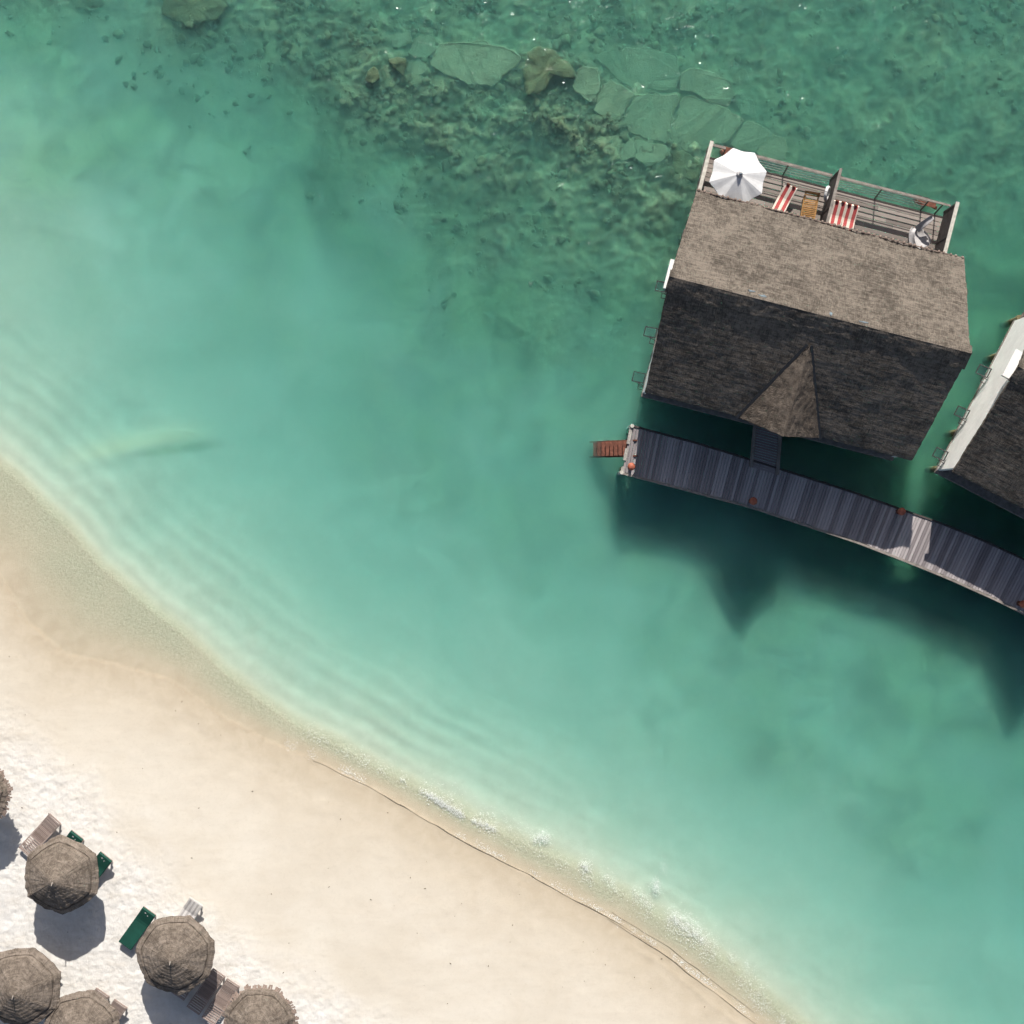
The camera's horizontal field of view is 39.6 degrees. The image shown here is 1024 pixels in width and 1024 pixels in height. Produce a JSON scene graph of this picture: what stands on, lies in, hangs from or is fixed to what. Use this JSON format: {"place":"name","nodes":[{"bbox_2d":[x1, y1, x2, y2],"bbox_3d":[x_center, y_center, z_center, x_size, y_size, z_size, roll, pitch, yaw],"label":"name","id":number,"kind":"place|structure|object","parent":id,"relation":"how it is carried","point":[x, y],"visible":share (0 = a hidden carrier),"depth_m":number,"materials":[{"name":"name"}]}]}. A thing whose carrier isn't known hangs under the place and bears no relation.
{"place":"outdoors","nodes":[
{"label":"outdoors","id":0,"kind":"place"},
{"bbox_2d":[0,0,1023,1023],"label":"ground","id":1,"kind":"structure","parent":0,"point":[285,462],"depth_m":68.92,"materials":[{"name":"beige sand"}]},
{"bbox_2d":[0,769,12,818],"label":"thatched parasol","id":2,"kind":"object","parent":1,"relation":"on","point":[5,790],"visible":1,"depth_m":65.30,"materials":[{"name":"brown plant"}]},
{"bbox_2d":[0,947,60,1023],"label":"thatched parasol","id":3,"kind":"object","parent":1,"relation":"on","point":[30,980],"visible":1,"depth_m":64.48,"materials":[{"name":"brown plant"}]},
{"bbox_2d":[18,813,60,855],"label":"sun lounger","id":4,"kind":"object","parent":1,"relation":"on","point":[48,825],"visible":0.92,"depth_m":67.03,"materials":[{"name":"brown wood"}]},
{"bbox_2d":[24,834,98,914],"bbox_3d":[-20.635,16.609,65.681,3.420,4.277,3.684,0,90,0],"label":"thatched parasol","id":5,"kind":"object","parent":1,"relation":"on","point":[61,876],"visible":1,"depth_m":64.65,"materials":[{"name":"brown plant"}]},
{"bbox_2d":[66,830,83,842],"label":"sun lounger","id":6,"kind":"object","parent":1,"relation":"on","point":[74,836],"visible":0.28,"depth_m":66.74,"materials":[{"name":"green fabric"}]},
{"bbox_2d":[44,990,119,1023],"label":"thatched parasol","id":7,"kind":"object","parent":1,"relation":"on","point":[88,1007],"visible":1,"depth_m":64.74,"materials":[{"name":"brown plant"}]},
{"bbox_2d":[75,0,103,10],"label":"boulder","id":8,"kind":"object","parent":1,"relation":"on","point":[93,5],"visible":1,"depth_m":68.96,"materials":[{"name":"green stone"}]},
{"bbox_2d":[95,988,108,999],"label":"sun lounger","id":9,"kind":"object","parent":1,"relation":"on","point":[106,997],"visible":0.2,"depth_m":66.51,"materials":[{"name":"brown wood"}]},
{"bbox_2d":[97,851,112,877],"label":"sun lounger","id":10,"kind":"object","parent":1,"relation":"on","point":[105,861],"visible":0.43,"depth_m":66.77,"materials":[{"name":"green fabric"}]},
{"bbox_2d":[111,999,127,1018],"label":"sun lounger","id":11,"kind":"object","parent":1,"relation":"on","point":[120,1009],"visible":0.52,"depth_m":66.55,"materials":[{"name":"brown wood"}]},
{"bbox_2d":[119,906,155,949],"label":"sun lounger","id":12,"kind":"object","parent":1,"relation":"on","point":[137,927],"visible":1,"depth_m":66.81,"materials":[{"name":"green fabric"}]},
{"bbox_2d":[136,915,214,995],"bbox_3d":[-15.453,20.348,65.848,3.642,3.827,3.678,0,90,0],"label":"thatched parasol","id":13,"kind":"object","parent":1,"relation":"on","point":[175,954],"visible":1,"depth_m":64.83,"materials":[{"name":"brown plant"}]},
{"bbox_2d":[171,992,188,1000],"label":"sun lounger","id":14,"kind":"object","parent":1,"relation":"on","point":[182,998],"visible":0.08,"depth_m":66.84,"materials":[{"name":"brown wood"}]},
{"bbox_2d":[178,897,202,918],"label":"sun lounger","id":15,"kind":"object","parent":1,"relation":"on","point":[191,901],"visible":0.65,"depth_m":66.90,"materials":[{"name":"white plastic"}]},
{"bbox_2d":[161,0,227,24],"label":"boulder","id":16,"kind":"object","parent":1,"relation":"on","point":[178,10],"visible":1,"depth_m":68.62,"materials":[{"name":"green stone"}]},
{"bbox_2d":[186,968,225,1014],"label":"sun lounger","id":17,"kind":"object","parent":1,"relation":"on","point":[212,982],"visible":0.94,"depth_m":66.84,"materials":[{"name":"brown wood"}]},
{"bbox_2d":[202,978,239,1023],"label":"sun lounger","id":18,"kind":"object","parent":1,"relation":"on","point":[225,993],"visible":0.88,"depth_m":66.84,"materials":[{"name":"brown wood"}]},
{"bbox_2d":[220,984,298,1023],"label":"thatched parasol","id":19,"kind":"object","parent":1,"relation":"on","point":[258,1004],"visible":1,"depth_m":64.87,"materials":[{"name":"brown plant"}]},
{"bbox_2d":[9,656,704,1006],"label":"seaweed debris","id":20,"kind":"object","parent":1,"relation":"on","point":[370,899],"visible":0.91,"depth_m":67.82,"materials":[{"name":"brown plant"}]},
{"bbox_2d":[365,67,379,83],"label":"boulder","id":21,"kind":"object","parent":1,"relation":"on","point":[372,76],"visible":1,"depth_m":68.30,"materials":[{"name":"stone"}]},
{"bbox_2d":[388,57,406,75],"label":"boulder","id":22,"kind":"object","parent":1,"relation":"on","point":[398,64],"visible":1,"depth_m":68.35,"materials":[{"name":"stone"}]},
{"bbox_2d":[389,30,411,47],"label":"rock slab","id":23,"kind":"object","parent":1,"relation":"on","point":[398,39],"visible":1,"depth_m":68.85,"materials":[{"name":"green stone"}]},
{"bbox_2d":[406,60,426,74],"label":"rock slab","id":24,"kind":"object","parent":1,"relation":"on","point":[418,67],"visible":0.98,"depth_m":68.77,"materials":[{"name":"green stone"}]},
{"bbox_2d":[408,34,437,57],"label":"rock slab","id":25,"kind":"object","parent":1,"relation":"on","point":[422,45],"visible":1,"depth_m":68.84,"materials":[{"name":"green stone"}]},
{"bbox_2d":[430,40,520,86],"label":"rock slab","id":26,"kind":"object","parent":1,"relation":"on","point":[490,65],"visible":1,"depth_m":68.67,"materials":[{"name":"green stone"}]},
{"bbox_2d":[0,0,1023,366],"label":"reef rubble","id":27,"kind":"object","parent":1,"relation":"on","point":[498,92],"visible":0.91,"depth_m":68.88,"materials":[{"name":"green stone"}]},
{"bbox_2d":[315,761,752,1021],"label":"wrack line","id":28,"kind":"object","parent":1,"relation":"on","point":[589,907],"visible":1,"depth_m":67.98,"materials":[{"name":"brown plant"}]},
{"bbox_2d":[522,46,575,96],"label":"boulder","id":29,"kind":"object","parent":1,"relation":"on","point":[542,67],"visible":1,"depth_m":68.38,"materials":[{"name":"green stone"}]},
{"bbox_2d":[573,65,600,101],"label":"rock slab","id":30,"kind":"object","parent":1,"relation":"on","point":[590,90],"visible":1,"depth_m":68.61,"materials":[{"name":"green stone"}]},
{"bbox_2d":[594,80,633,115],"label":"rock slab","id":31,"kind":"object","parent":1,"relation":"on","point":[615,98],"visible":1,"depth_m":68.62,"materials":[{"name":"green stone"}]},
{"bbox_2d":[612,136,635,160],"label":"rock slab","id":32,"kind":"object","parent":1,"relation":"on","point":[626,151],"visible":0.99,"depth_m":68.71,"materials":[{"name":"green stone"}]},
{"bbox_2d":[595,46,680,92],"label":"rock slab","id":33,"kind":"object","parent":1,"relation":"on","point":[650,69],"visible":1,"depth_m":68.85,"materials":[{"name":"green stone"}]},
{"bbox_2d":[634,139,667,166],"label":"rock slab","id":34,"kind":"object","parent":1,"relation":"on","point":[648,159],"visible":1,"depth_m":68.70,"materials":[{"name":"green stone"}]},
{"bbox_2d":[624,92,678,142],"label":"rock slab","id":35,"kind":"object","parent":1,"relation":"on","point":[656,110],"visible":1,"depth_m":68.74,"materials":[{"name":"green stone"}]},
{"bbox_2d":[670,150,702,182],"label":"submerged rock","id":36,"kind":"object","parent":1,"relation":"on","point":[681,159],"visible":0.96,"depth_m":68.61,"materials":[{"name":"green stone"}]},
{"bbox_2d":[670,95,743,152],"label":"rock slab","id":37,"kind":"object","parent":1,"relation":"on","point":[701,123],"visible":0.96,"depth_m":68.74,"materials":[{"name":"green stone"}]},
{"bbox_2d":[679,67,735,105],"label":"rock slab","id":38,"kind":"object","parent":1,"relation":"on","point":[712,87],"visible":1,"depth_m":68.76,"materials":[{"name":"green stone"}]},
{"bbox_2d":[735,99,756,115],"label":"rock slab","id":39,"kind":"object","parent":1,"relation":"on","point":[748,108],"visible":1,"depth_m":68.98,"materials":[{"name":"green stone"}]},
{"bbox_2d":[730,121,770,151],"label":"rock slab","id":40,"kind":"object","parent":1,"relation":"on","point":[751,136],"visible":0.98,"depth_m":68.81,"materials":[{"name":"green stone"}]},
{"bbox_2d":[756,134,787,165],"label":"rock slab","id":41,"kind":"object","parent":1,"relation":"on","point":[775,147],"visible":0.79,"depth_m":68.75,"materials":[{"name":"green stone"}]},
{"bbox_2d":[632,140,971,460],"bbox_3d":[13.436,-9.861,65.700,13.402,10.600,13.552,14,90,0],"label":"villa","id":42,"kind":"object","parent":1,"relation":"on","point":[820,328],"visible":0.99,"depth_m":62.14,"materials":[{"name":"wood"}]},
{"bbox_2d":[632,371,645,389],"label":"window","id":43,"kind":"structure","parent":42,"relation":"in","point":[634,371],"depth_m":65.98,"materials":[{"name":"metal"}]},
{"bbox_2d":[643,326,657,344],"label":"window","id":44,"kind":"structure","parent":42,"relation":"in","point":[650,337],"depth_m":65.98,"materials":[{"name":"metal"}]},
{"bbox_2d":[655,280,666,298],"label":"window","id":45,"kind":"structure","parent":42,"relation":"in","point":[657,280],"depth_m":66.02,"materials":[{"name":"metal"}]},
{"bbox_2d":[709,148,766,201],"bbox_3d":[10.222,-15.161,65.100,2.431,3.000,2.431,-33,90,0],"label":"parasol","id":46,"kind":"object","parent":42,"relation":"on","point":[737,174],"visible":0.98,"depth_m":64.10,"materials":[{"name":"white fabric"}]},
{"bbox_2d":[772,182,796,211],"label":"sun lounger","id":47,"kind":"object","parent":42,"relation":"on","point":[785,196],"visible":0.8,"depth_m":66.18,"materials":[{"name":"fabric"}]},
{"bbox_2d":[800,190,820,218],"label":"sun lounger","id":48,"kind":"object","parent":42,"relation":"on","point":[810,205],"visible":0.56,"depth_m":66.22,"materials":[{"name":"brown wood"}]},
{"bbox_2d":[824,186,830,200],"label":"life ring","id":49,"kind":"object","parent":42,"relation":"hanging from","point":[826,192],"visible":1,"depth_m":65.20,"materials":[{"name":"white plastic"}]},
{"bbox_2d":[829,200,846,225],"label":"sun lounger","id":50,"kind":"object","parent":42,"relation":"on","point":[837,212],"visible":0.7,"depth_m":66.14,"materials":[{"name":"multicoloured fabric"}]},
{"bbox_2d":[841,203,858,230],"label":"sun lounger","id":51,"kind":"object","parent":42,"relation":"on","point":[849,215],"visible":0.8,"depth_m":66.14,"materials":[{"name":"fabric"}]},
{"bbox_2d":[589,424,1023,614],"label":"jetty","id":52,"kind":"object","parent":1,"relation":"on","point":[992,570],"visible":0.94,"depth_m":66.79,"materials":[{"name":"grey wood"}]},
{"bbox_2d":[627,463,634,470],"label":"bollard","id":53,"kind":"object","parent":52,"relation":"on","point":[631,466],"visible":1,"depth_m":66.08,"materials":[{"name":"metal"}]},
{"bbox_2d":[1016,600,1023,607],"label":"bollard","id":54,"kind":"object","parent":52,"relation":"on","point":[1020,604],"visible":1,"depth_m":66.15,"materials":[{"name":"orange paint"}]},
{"bbox_2d":[924,312,1023,518],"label":"villa","id":55,"kind":"object","parent":1,"relation":"on","point":[983,456],"visible":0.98,"depth_m":63.45,"materials":[{"name":"brown wood"}]},
{"bbox_2d":[932,447,948,466],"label":"window","id":56,"kind":"structure","parent":55,"relation":"in","point":[939,459],"depth_m":65.98,"materials":[{"name":"metal"}]},
{"bbox_2d":[953,405,970,424],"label":"window","id":57,"kind":"structure","parent":55,"relation":"in","point":[962,418],"depth_m":65.98,"materials":[{"name":"metal"}]},
{"bbox_2d":[975,364,991,383],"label":"window","id":58,"kind":"structure","parent":55,"relation":"in","point":[983,376],"depth_m":65.98,"materials":[{"name":"metal"}]},
{"bbox_2d":[749,497,756,504],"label":"bollard","id":59,"kind":"object","parent":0,"point":[752,500],"visible":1,"depth_m":66.08,"materials":[{"name":"orange paint"}]},
{"bbox_2d":[896,508,905,514],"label":"bollard","id":60,"kind":"object","parent":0,"point":[900,511],"visible":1,"depth_m":66.09,"materials":[{"name":"orange paint"}]},
{"bbox_2d":[908,216,933,248],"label":"lounge chair","id":61,"kind":"object","parent":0,"point":[919,235],"visible":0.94,"depth_m":66.02,"materials":[{"name":"grey plastic"}]},
{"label":"water","id":62,"kind":"structure","parent":0,"visible":0},
{"bbox_2d":[284,726,799,1023],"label":"sea foam","id":63,"kind":"object","parent":62,"relation":"on","point":[487,824],"visible":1,"depth_m":67.99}
]}

